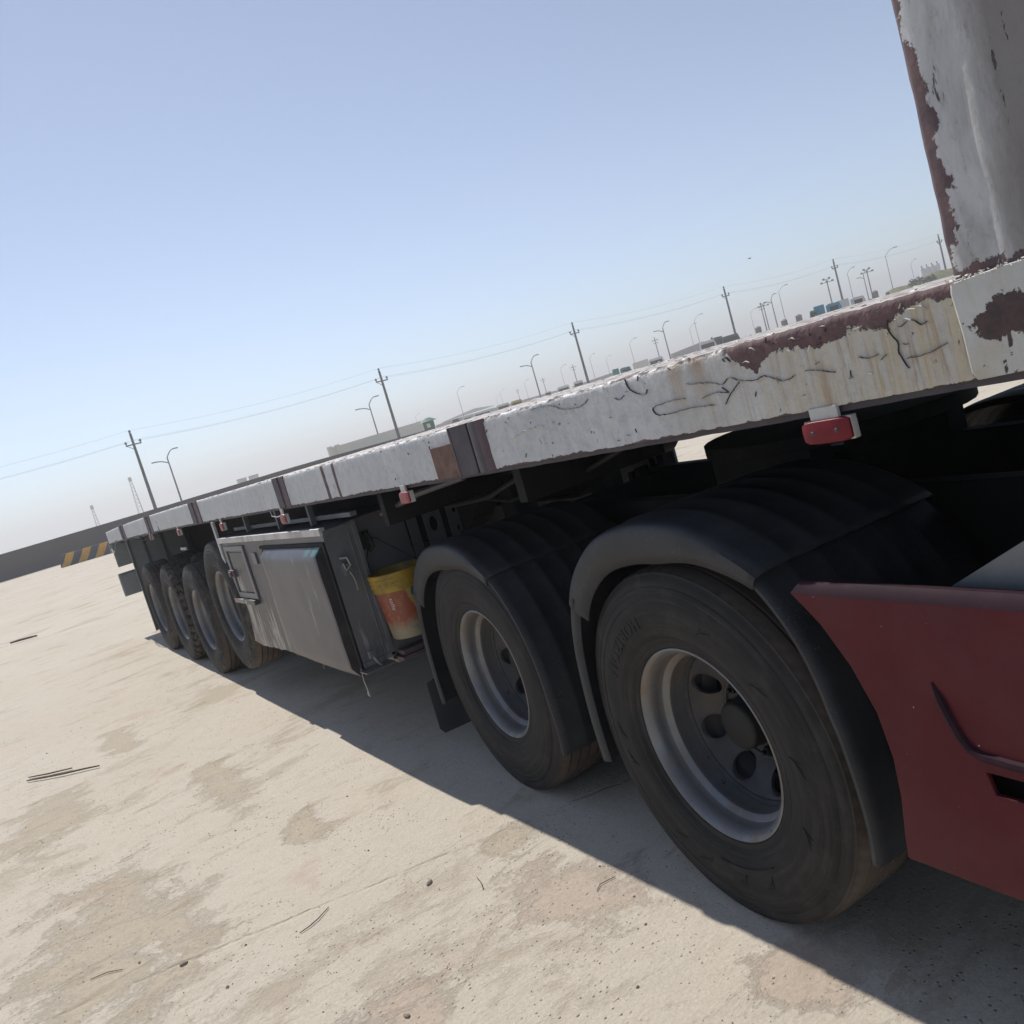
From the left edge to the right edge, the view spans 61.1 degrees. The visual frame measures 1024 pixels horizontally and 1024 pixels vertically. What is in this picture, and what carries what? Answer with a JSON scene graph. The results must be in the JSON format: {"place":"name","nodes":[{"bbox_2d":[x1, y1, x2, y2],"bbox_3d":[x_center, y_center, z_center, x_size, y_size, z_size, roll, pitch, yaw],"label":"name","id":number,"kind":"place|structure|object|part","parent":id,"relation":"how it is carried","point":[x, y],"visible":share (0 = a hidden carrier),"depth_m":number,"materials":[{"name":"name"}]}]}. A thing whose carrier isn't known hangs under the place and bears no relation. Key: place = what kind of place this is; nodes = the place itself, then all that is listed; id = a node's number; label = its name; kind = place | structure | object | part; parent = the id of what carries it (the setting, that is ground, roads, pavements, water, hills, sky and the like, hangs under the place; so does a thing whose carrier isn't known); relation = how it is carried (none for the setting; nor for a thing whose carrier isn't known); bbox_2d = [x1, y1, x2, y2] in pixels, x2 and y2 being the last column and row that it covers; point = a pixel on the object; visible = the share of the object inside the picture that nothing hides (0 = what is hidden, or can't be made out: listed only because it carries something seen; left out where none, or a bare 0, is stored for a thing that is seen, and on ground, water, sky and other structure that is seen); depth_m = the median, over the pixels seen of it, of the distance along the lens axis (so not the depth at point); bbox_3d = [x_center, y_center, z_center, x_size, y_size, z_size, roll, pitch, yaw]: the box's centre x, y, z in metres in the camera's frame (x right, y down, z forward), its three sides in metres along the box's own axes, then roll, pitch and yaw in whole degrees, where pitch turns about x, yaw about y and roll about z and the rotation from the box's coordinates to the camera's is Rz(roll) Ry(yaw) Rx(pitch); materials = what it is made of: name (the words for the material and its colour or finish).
{"place":"outdoors","nodes":[
{"label":"outdoors","id":0,"kind":"place"},
{"bbox_2d":[0,428,434,581],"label":"perimeter wall","id":1,"kind":"structure","parent":0,"point":[29,559],"depth_m":62.71,"materials":[{"name":"grey concrete"}]},
{"bbox_2d":[327,420,424,456],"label":"beige wall","id":2,"kind":"structure","parent":0,"point":[406,430],"depth_m":112.30,"materials":[{"name":"beige concrete"}]},
{"bbox_2d":[442,405,494,422],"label":"gabled building","id":3,"kind":"structure","parent":0,"point":[471,411],"depth_m":297.33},
{"bbox_2d":[0,0,951,553],"label":"sky","id":4,"kind":"structure","parent":0,"point":[208,207],"materials":[{"name":"blue"}]},
{"bbox_2d":[436,390,557,427],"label":"boundary wall","id":5,"kind":"structure","parent":0,"point":[472,415],"depth_m":201.82,"materials":[{"name":"grey concrete"}]},
{"bbox_2d":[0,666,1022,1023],"bbox_3d":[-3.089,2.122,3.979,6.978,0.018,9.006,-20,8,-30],"label":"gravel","id":6,"kind":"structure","parent":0,"point":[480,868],"depth_m":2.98,"materials":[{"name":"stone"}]},
{"bbox_2d":[0,379,1023,1023],"bbox_3d":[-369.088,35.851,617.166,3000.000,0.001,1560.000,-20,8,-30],"label":"ground","id":7,"kind":"structure","parent":0,"point":[94,669],"depth_m":3.48,"materials":[{"name":"beige concrete"}]},
{"bbox_2d":[10,635,36,643],"bbox_3d":[-9.182,2.389,16.325,0.545,0.040,0.057,-16,7,5],"label":"stick","id":8,"kind":"object","parent":7,"relation":"on","point":[25,638],"visible":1,"depth_m":16.31,"materials":[{"name":"wood"}]},
{"bbox_2d":[28,767,71,777],"bbox_3d":[-3.395,1.917,6.372,0.397,0.012,0.024,-15,7,14],"label":"stick","id":9,"kind":"object","parent":7,"relation":"on","point":[50,772],"visible":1,"depth_m":6.36,"materials":[{"name":"wood"}]},
{"bbox_2d":[26,765,99,780],"bbox_3d":[-3.243,1.883,6.247,0.648,0.016,0.032,-15,7,15],"label":"stick","id":10,"kind":"object","parent":7,"relation":"on","point":[63,773],"visible":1,"depth_m":6.22,"materials":[{"name":"wood"}]},
{"bbox_2d":[58,541,112,567],"bbox_3d":[-26.067,2.586,53.063,2.930,0.760,0.604,-18,7,-12],"label":"concrete barrier","id":11,"kind":"object","parent":7,"relation":"on","point":[85,554],"visible":0.93,"depth_m":52.89,"materials":[{"name":"yellow concrete"}]},
{"bbox_2d":[90,505,99,525],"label":"lattice mast","id":12,"kind":"object","parent":7,"relation":"on","point":[91,507],"visible":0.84,"depth_m":378.05,"materials":[{"name":"metal"}]},
{"bbox_2d":[90,969,122,979],"bbox_3d":[-1.537,1.750,3.294,0.126,0.005,0.014,-16,7,-2],"label":"stick","id":13,"kind":"object","parent":7,"relation":"on","point":[105,973],"visible":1,"depth_m":3.29,"materials":[{"name":"wood"}]},
{"bbox_2d":[128,477,143,513],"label":"lattice mast","id":14,"kind":"object","parent":7,"relation":"on","point":[129,479],"visible":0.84,"depth_m":366.51,"materials":[{"name":"metal"}]},
{"bbox_2d":[124,430,156,508],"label":"power pole","id":15,"kind":"object","parent":7,"relation":"on","point":[144,475],"visible":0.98,"depth_m":85.48,"materials":[{"name":"concrete"}]},
{"bbox_2d":[3,242,932,478],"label":"power line","id":16,"kind":"object","parent":15,"relation":"attached to","point":[390,376],"visible":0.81,"depth_m":94.91,"materials":[{"name":"metal"}]},
{"bbox_2d":[5,236,931,465],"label":"power line","id":17,"kind":"object","parent":15,"relation":"attached to","point":[414,362],"visible":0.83,"depth_m":98.93,"materials":[{"name":"metal"}]},
{"bbox_2d":[151,447,182,500],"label":"street lamp","id":18,"kind":"object","parent":7,"relation":"on","point":[171,472],"visible":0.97,"depth_m":108.99,"materials":[{"name":"metal"}]},
{"bbox_2d":[179,961,187,966],"bbox_3d":[-1.213,1.667,3.207,0.033,0.012,0.023,-18,7,-12],"label":"stone","id":19,"kind":"object","parent":7,"relation":"on","point":[183,963],"visible":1,"depth_m":3.20,"materials":[{"name":"beige stone"}]},
{"bbox_2d":[237,477,246,483],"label":"site cabin","id":20,"kind":"object","parent":7,"relation":"on","point":[241,480],"visible":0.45,"depth_m":248.27,"materials":[{"name":"white metal"}]},
{"bbox_2d":[248,474,258,479],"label":"site cabin","id":21,"kind":"object","parent":7,"relation":"on","point":[253,476],"visible":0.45,"depth_m":249.11,"materials":[{"name":"white metal"}]},
{"bbox_2d":[300,907,328,932],"bbox_3d":[-0.732,1.521,3.240,0.018,0.006,0.154,-12,8,34],"label":"stick","id":22,"kind":"object","parent":7,"relation":"on","point":[314,921],"visible":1,"depth_m":3.23,"materials":[{"name":"wood"}]},
{"bbox_2d":[355,395,378,433],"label":"street lamp","id":23,"kind":"object","parent":7,"relation":"on","point":[371,413],"visible":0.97,"depth_m":123.16,"materials":[{"name":"metal"}]},
{"bbox_2d":[375,368,399,437],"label":"power pole","id":24,"kind":"object","parent":7,"relation":"on","point":[390,408],"visible":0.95,"depth_m":96.87,"materials":[{"name":"concrete"}]},
{"bbox_2d":[403,1013,409,1017],"bbox_3d":[-0.310,1.483,2.557,0.025,0.010,0.017,-12,8,36],"label":"stone","id":25,"kind":"object","parent":7,"relation":"on","point":[406,1015],"visible":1,"depth_m":2.55,"materials":[{"name":"beige stone"}]},
{"bbox_2d":[420,417,435,429],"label":"guard booth","id":26,"kind":"object","parent":7,"relation":"on","point":[428,423],"visible":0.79,"depth_m":97.06,"materials":[{"name":"green plastic"}]},
{"bbox_2d":[426,879,431,885],"bbox_3d":[-0.313,1.397,3.274,0.024,0.012,0.035,-16,7,1],"label":"stone","id":27,"kind":"object","parent":7,"relation":"on","point":[428,882],"visible":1,"depth_m":3.27,"materials":[{"name":"beige stone"}]},
{"bbox_2d":[473,409,491,415],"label":"parked van","id":28,"kind":"object","parent":7,"relation":"on","point":[482,412],"visible":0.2,"depth_m":132.16,"materials":[{"name":"grey metal"}]},
{"bbox_2d":[496,402,509,409],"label":"parked van","id":29,"kind":"object","parent":7,"relation":"on","point":[504,405],"visible":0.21,"depth_m":129.13,"materials":[{"name":"white metal"}]},
{"bbox_2d":[511,399,522,405],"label":"parked van","id":30,"kind":"object","parent":7,"relation":"on","point":[516,402],"visible":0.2,"depth_m":126.09,"materials":[{"name":"yellow metal"}]},
{"bbox_2d":[520,354,540,396],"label":"street lamp","id":31,"kind":"object","parent":7,"relation":"on","point":[534,374],"visible":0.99,"depth_m":137.71,"materials":[{"name":"metal"}]},
{"bbox_2d":[557,385,570,391],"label":"parked van","id":32,"kind":"object","parent":7,"relation":"on","point":[562,388],"visible":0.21,"depth_m":125.61,"materials":[{"name":"white metal"}]},
{"bbox_2d":[106,0,1023,696],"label":"flatbed trailer","id":33,"kind":"object","parent":7,"relation":"on","point":[258,574],"visible":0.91,"depth_m":2.47,"materials":[{"name":"white paint"}]},
{"bbox_2d":[366,537,421,638],"bbox_3d":[-0.605,0.383,4.674,0.316,0.558,0.316,-20,8,-30],"label":"bucket","id":34,"kind":"object","parent":33,"relation":"hanging from","point":[392,588],"visible":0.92,"depth_m":4.57,"materials":[{"name":"yellow plastic"}]},
{"bbox_2d":[573,380,583,386],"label":"parked van","id":35,"kind":"object","parent":7,"relation":"on","point":[578,383],"visible":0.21,"depth_m":121.42,"materials":[{"name":"metal"}]},
{"bbox_2d":[569,322,589,383],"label":"power pole","id":36,"kind":"object","parent":7,"relation":"on","point":[582,361],"visible":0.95,"depth_m":111.49,"materials":[{"name":"concrete"}]},
{"bbox_2d":[612,366,631,375],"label":"parked truck","id":37,"kind":"object","parent":7,"relation":"on","point":[622,370],"visible":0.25,"depth_m":114.47,"materials":[{"name":"teal metal"}]},
{"bbox_2d":[649,356,663,364],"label":"parked van","id":38,"kind":"object","parent":7,"relation":"on","point":[655,360],"visible":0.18,"depth_m":125.51,"materials":[{"name":"white metal"}]},
{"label":"window","id":39,"kind":"part","parent":38,"relation":"part of","materials":[{"name":"black glass"}]},
{"bbox_2d":[653,321,670,358],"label":"street lamp","id":40,"kind":"object","parent":7,"relation":"on","point":[665,339],"visible":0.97,"depth_m":152.25,"materials":[{"name":"metal"}]},
{"bbox_2d":[699,339,716,349],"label":"parked van","id":41,"kind":"object","parent":7,"relation":"on","point":[707,344],"visible":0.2,"depth_m":116.09,"materials":[{"name":"metal"}]},
{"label":"window","id":42,"kind":"part","parent":41,"relation":"part of","materials":[{"name":"black glass"}]},
{"bbox_2d":[413,383,1023,924],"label":"truck tractor","id":43,"kind":"object","parent":7,"relation":"on","point":[779,667],"visible":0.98,"depth_m":2.37,"materials":[{"name":"rubber"}]},
{"bbox_2d":[721,286,735,333],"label":"power pole","id":44,"kind":"object","parent":7,"relation":"on","point":[731,318],"visible":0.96,"depth_m":126.07,"materials":[{"name":"concrete"}]},
{"bbox_2d":[722,333,739,343],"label":"parked van","id":45,"kind":"object","parent":7,"relation":"on","point":[730,338],"visible":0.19,"depth_m":111.47,"materials":[{"name":"grey metal"}]},
{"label":"window","id":46,"kind":"part","parent":45,"relation":"part of","materials":[{"name":"black glass"}]},
{"bbox_2d":[755,326,761,333],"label":"concrete pillar","id":47,"kind":"structure","parent":7,"relation":"on","point":[758,329],"depth_m":90.39,"materials":[{"name":"grey concrete"}]},
{"bbox_2d":[757,305,766,330],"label":"utility pole","id":48,"kind":"object","parent":7,"relation":"on","point":[763,317],"visible":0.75,"depth_m":225.79,"materials":[{"name":"concrete"}]},
{"bbox_2d":[758,303,769,329],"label":"flood light mast","id":49,"kind":"object","parent":7,"relation":"on","point":[765,313],"visible":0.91,"depth_m":195.47,"materials":[{"name":"metal"}]},
{"bbox_2d":[764,293,777,326],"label":"street lamp","id":50,"kind":"object","parent":7,"relation":"on","point":[773,308],"visible":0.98,"depth_m":166.76,"materials":[{"name":"metal"}]},
{"bbox_2d":[781,319,787,325],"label":"concrete pillar","id":51,"kind":"structure","parent":7,"relation":"on","point":[784,322],"depth_m":89.53,"materials":[{"name":"grey concrete"}]},
{"bbox_2d":[795,314,802,321],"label":"concrete pillar","id":52,"kind":"structure","parent":7,"relation":"on","point":[798,317],"depth_m":89.03,"materials":[{"name":"grey concrete"}]},
{"bbox_2d":[810,310,818,317],"bbox_3d":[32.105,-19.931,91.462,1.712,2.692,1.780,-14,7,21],"label":"parked car","id":53,"kind":"object","parent":7,"relation":"on","point":[813,313],"visible":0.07,"depth_m":90.61,"materials":[{"name":"grey metal"}]},
{"bbox_2d":[820,277,833,302],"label":"flood light mast","id":54,"kind":"object","parent":7,"relation":"on","point":[827,281],"visible":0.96,"depth_m":164.98,"materials":[{"name":"metal"}]},
{"bbox_2d":[813,302,841,314],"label":"parked truck","id":55,"kind":"object","parent":7,"relation":"on","point":[830,307],"visible":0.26,"depth_m":90.75,"materials":[{"name":"blue metal"}]},
{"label":"window","id":56,"kind":"part","parent":55,"relation":"part of","materials":[{"name":"black glass"}]},
{"bbox_2d":[831,259,842,299],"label":"power pole","id":57,"kind":"object","parent":7,"relation":"on","point":[840,291],"visible":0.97,"depth_m":136.11,"materials":[{"name":"concrete"}]},
{"bbox_2d":[836,295,865,307],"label":"parked truck","id":58,"kind":"object","parent":7,"relation":"on","point":[853,300],"visible":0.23,"depth_m":93.47,"materials":[{"name":"grey metal"}]},
{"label":"window","id":59,"kind":"part","parent":58,"relation":"part of","materials":[{"name":"black glass"}]},
{"bbox_2d":[857,270,868,299],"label":"street lamp","id":60,"kind":"object","parent":7,"relation":"on","point":[865,285],"visible":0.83,"depth_m":181.49,"materials":[{"name":"metal"}]},
{"bbox_2d":[860,267,872,294],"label":"flood light mast","id":61,"kind":"object","parent":7,"relation":"on","point":[867,276],"visible":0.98,"depth_m":173.79,"materials":[{"name":"metal"}]},
{"bbox_2d":[871,290,878,298],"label":"concrete pillar","id":62,"kind":"structure","parent":7,"relation":"on","point":[874,293],"depth_m":86.15,"materials":[{"name":"grey concrete"}]},
{"bbox_2d":[885,246,896,288],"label":"street lamp","id":63,"kind":"object","parent":7,"relation":"on","point":[888,268],"visible":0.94,"depth_m":152.64,"materials":[{"name":"metal"}]},
{"bbox_2d":[907,276,927,286],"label":"bush","id":64,"kind":"object","parent":7,"relation":"on","point":[914,281],"visible":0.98,"depth_m":142.38,"materials":[{"name":"green plant"}]},
{"bbox_2d":[886,268,953,294],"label":"earth bank","id":65,"kind":"structure","parent":7,"relation":"on","point":[941,274],"depth_m":148.88,"materials":[{"name":"beige soil"}]},
{"bbox_2d":[920,266,925,276],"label":"storage silo","id":66,"kind":"object","parent":7,"relation":"on","point":[922,271],"visible":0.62,"depth_m":183.86,"materials":[{"name":"metal"}]},
{"bbox_2d":[925,264,930,275],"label":"storage silo","id":67,"kind":"object","parent":7,"relation":"on","point":[927,270],"visible":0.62,"depth_m":183.39,"materials":[{"name":"metal"}]},
{"bbox_2d":[922,274,936,282],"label":"bush","id":68,"kind":"object","parent":7,"relation":"on","point":[933,277],"visible":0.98,"depth_m":141.47,"materials":[{"name":"green plant"}]},
{"bbox_2d":[930,263,935,272],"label":"storage silo","id":69,"kind":"object","parent":7,"relation":"on","point":[932,267],"visible":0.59,"depth_m":182.91,"materials":[{"name":"metal"}]},
{"bbox_2d":[935,261,940,270],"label":"storage silo","id":70,"kind":"object","parent":7,"relation":"on","point":[937,267],"visible":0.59,"depth_m":182.45,"materials":[{"name":"metal"}]},
{"bbox_2d":[936,234,946,268],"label":"power pole","id":71,"kind":"object","parent":7,"relation":"on","point":[939,242],"visible":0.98,"depth_m":151.68,"materials":[{"name":"concrete"}]},
{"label":"power pole","id":72,"kind":"object","parent":7,"relation":"on","visible":0},
{"bbox_2d":[7,240,938,476],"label":"power line","id":73,"kind":"object","parent":72,"relation":"attached to","point":[419,370],"visible":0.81,"depth_m":96.05,"materials":[{"name":"metal"}]},
{"bbox_2d":[572,372,612,387],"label":"boundary wall","id":74,"kind":"structure","parent":0,"point":[602,377],"depth_m":166.93,"materials":[{"name":"grey concrete"}]},
{"bbox_2d":[633,359,648,369],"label":"boundary wall","id":75,"kind":"structure","parent":0,"point":[641,364],"depth_m":145.33,"materials":[{"name":"grey concrete"}]},
{"bbox_2d":[670,341,703,358],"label":"boundary wall","id":76,"kind":"structure","parent":0,"point":[691,349],"depth_m":156.33,"materials":[{"name":"grey concrete"}]},
{"bbox_2d":[711,336,722,344],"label":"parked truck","id":77,"kind":"object","parent":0,"point":[718,341],"visible":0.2,"depth_m":119.32,"materials":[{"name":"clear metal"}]},
{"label":"window","id":78,"kind":"part","parent":77,"relation":"part of","materials":[{"name":"black glass"}]}
]}

